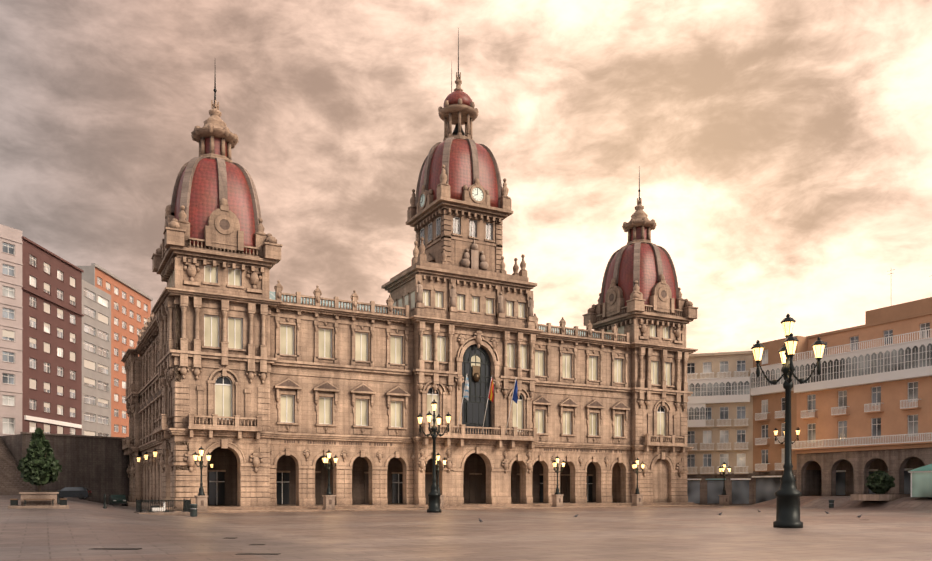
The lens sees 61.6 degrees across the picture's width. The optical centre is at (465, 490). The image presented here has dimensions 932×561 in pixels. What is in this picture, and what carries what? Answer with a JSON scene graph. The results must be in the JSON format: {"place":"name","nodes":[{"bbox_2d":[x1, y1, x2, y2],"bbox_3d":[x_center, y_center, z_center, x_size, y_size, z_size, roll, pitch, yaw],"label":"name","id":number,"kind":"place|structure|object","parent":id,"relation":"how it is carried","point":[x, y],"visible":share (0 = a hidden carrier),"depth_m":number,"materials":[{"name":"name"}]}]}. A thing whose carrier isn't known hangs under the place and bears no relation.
{"place":"outdoors","nodes":[
{"label":"outdoors","id":0,"kind":"place"},
{"bbox_2d":[0,495,931,560],"bbox_3d":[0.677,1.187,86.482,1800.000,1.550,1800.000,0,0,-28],"label":"plaza ground","id":1,"kind":"structure","parent":0,"point":[899,529],"depth_m":33.75,"materials":[{"name":"grey stone"}]},
{"bbox_2d":[8,428,68,508],"bbox_3d":[-28.741,-1.395,52.636,3.500,5.713,3.500,0,0,-28],"label":"tree planter","id":2,"kind":"object","parent":1,"relation":"on","point":[38,465],"visible":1,"depth_m":51.92,"materials":[{"name":"stone"}]},
{"bbox_2d":[57,490,59,503],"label":"bollard","id":3,"kind":"object","parent":1,"relation":"on","point":[58,499],"visible":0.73,"depth_m":68.33,"materials":[{"name":"black metal"}]},
{"bbox_2d":[0,432,129,504],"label":"retaining wall stairs","id":4,"kind":"structure","parent":1,"relation":"on","point":[97,466],"depth_m":102.50,"materials":[{"name":"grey stone"}]},
{"bbox_2d":[60,487,91,498],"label":"parked car","id":5,"kind":"object","parent":1,"relation":"on","point":[82,492],"visible":0.65,"depth_m":85.53,"materials":[{"name":"grey paint"}]},
{"bbox_2d":[0,224,152,437],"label":"apartment buildings","id":6,"kind":"structure","parent":1,"relation":"on","point":[69,332],"depth_m":122.57,"materials":[{"name":"brown concrete"}]},
{"bbox_2d":[103,494,106,507],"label":"bollard","id":7,"kind":"object","parent":1,"relation":"on","point":[104,497],"visible":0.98,"depth_m":68.47,"materials":[{"name":"black metal"}]},
{"bbox_2d":[109,494,126,505],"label":"parked car","id":8,"kind":"object","parent":1,"relation":"on","point":[117,499],"visible":1,"depth_m":95.90,"materials":[{"name":"teal paint"}]},
{"bbox_2d":[134,499,190,515],"bbox_3d":[-23.869,1.307,61.679,4.000,1.310,3.485,0,0,-28],"label":"railing","id":9,"kind":"object","parent":1,"relation":"on","point":[158,510],"visible":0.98,"depth_m":60.95,"materials":[{"name":"metal"}]},
{"bbox_2d":[92,537,280,554],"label":"drain grates","id":10,"kind":"object","parent":1,"relation":"on","point":[226,537],"visible":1,"depth_m":25.41,"materials":[{"name":"black metal"}]},
{"bbox_2d":[190,504,197,516],"bbox_3d":[-20.663,1.477,59.331,0.580,0.970,0.565,0,0,-28],"label":"litter bin","id":11,"kind":"object","parent":1,"relation":"on","point":[193,510],"visible":1,"depth_m":59.12,"materials":[{"name":"grey"}]},
{"bbox_2d":[193,446,211,510],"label":"pedestal lamp","id":12,"kind":"object","parent":1,"relation":"on","point":[201,499],"visible":1,"depth_m":68.24,"materials":[{"name":"stone"}]},
{"bbox_2d":[322,450,337,509],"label":"pedestal lamp","id":13,"kind":"object","parent":1,"relation":"on","point":[328,500],"visible":0.98,"depth_m":73.77,"materials":[{"name":"stone"}]},
{"bbox_2d":[119,28,718,512],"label":"city hall","id":14,"kind":"structure","parent":1,"relation":"on","point":[251,384],"depth_m":83.73,"materials":[{"name":"stone"}]},
{"bbox_2d":[457,375,517,433],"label":"flags","id":15,"kind":"object","parent":14,"relation":"attached to","point":[490,394],"visible":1,"depth_m":83.00,"materials":[{"name":"multicoloured fabric"}]},
{"bbox_2d":[417,399,451,512],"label":"lamp post","id":16,"kind":"object","parent":1,"relation":"on","point":[434,494],"visible":1,"depth_m":69.92,"materials":[{"name":"black metal"}]},
{"bbox_2d":[436,453,445,507],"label":"pedestal lamp","id":17,"kind":"object","parent":1,"relation":"on","point":[438,455],"visible":0.65,"depth_m":79.33,"materials":[{"name":"stone"}]},
{"bbox_2d":[551,455,564,506],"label":"pedestal lamp","id":18,"kind":"object","parent":1,"relation":"on","point":[557,498],"visible":1,"depth_m":86.28,"materials":[{"name":"stone"}]},
{"bbox_2d":[631,458,644,505],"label":"pedestal lamp","id":19,"kind":"object","parent":1,"relation":"on","point":[637,498],"visible":1,"depth_m":91.72,"materials":[{"name":"stone"}]},
{"bbox_2d":[718,462,730,505],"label":"pedestal lamp","id":20,"kind":"object","parent":1,"relation":"on","point":[724,499],"visible":1,"depth_m":101.94,"materials":[{"name":"stone"}]},
{"bbox_2d":[773,421,799,443],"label":"lamp post","id":21,"kind":"object","parent":1,"relation":"on","point":[775,430],"visible":0.27,"depth_m":94.71,"materials":[{"name":"black metal"}]},
{"bbox_2d":[751,314,825,527],"bbox_3d":[17.048,-3.703,41.383,2.846,11.330,2.748,0,0,-28],"label":"lamp post","id":22,"kind":"object","parent":1,"relation":"on","point":[788,494],"visible":1,"depth_m":41.13,"materials":[{"name":"black metal"}]},
{"bbox_2d":[828,500,833,507],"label":"litter bin","id":23,"kind":"object","parent":1,"relation":"on","point":[831,503],"visible":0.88,"depth_m":84.65,"materials":[{"name":"grey"}]},
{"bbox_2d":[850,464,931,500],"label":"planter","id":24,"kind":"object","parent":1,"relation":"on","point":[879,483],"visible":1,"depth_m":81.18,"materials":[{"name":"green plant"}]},
{"bbox_2d":[0,0,931,353],"label":"sky","id":25,"kind":"structure","parent":0,"point":[781,150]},
{"bbox_2d":[687,269,931,504],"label":"arcade buildings","id":26,"kind":"structure","parent":0,"point":[861,407],"depth_m":96.30,"materials":[{"name":"orange paint"}]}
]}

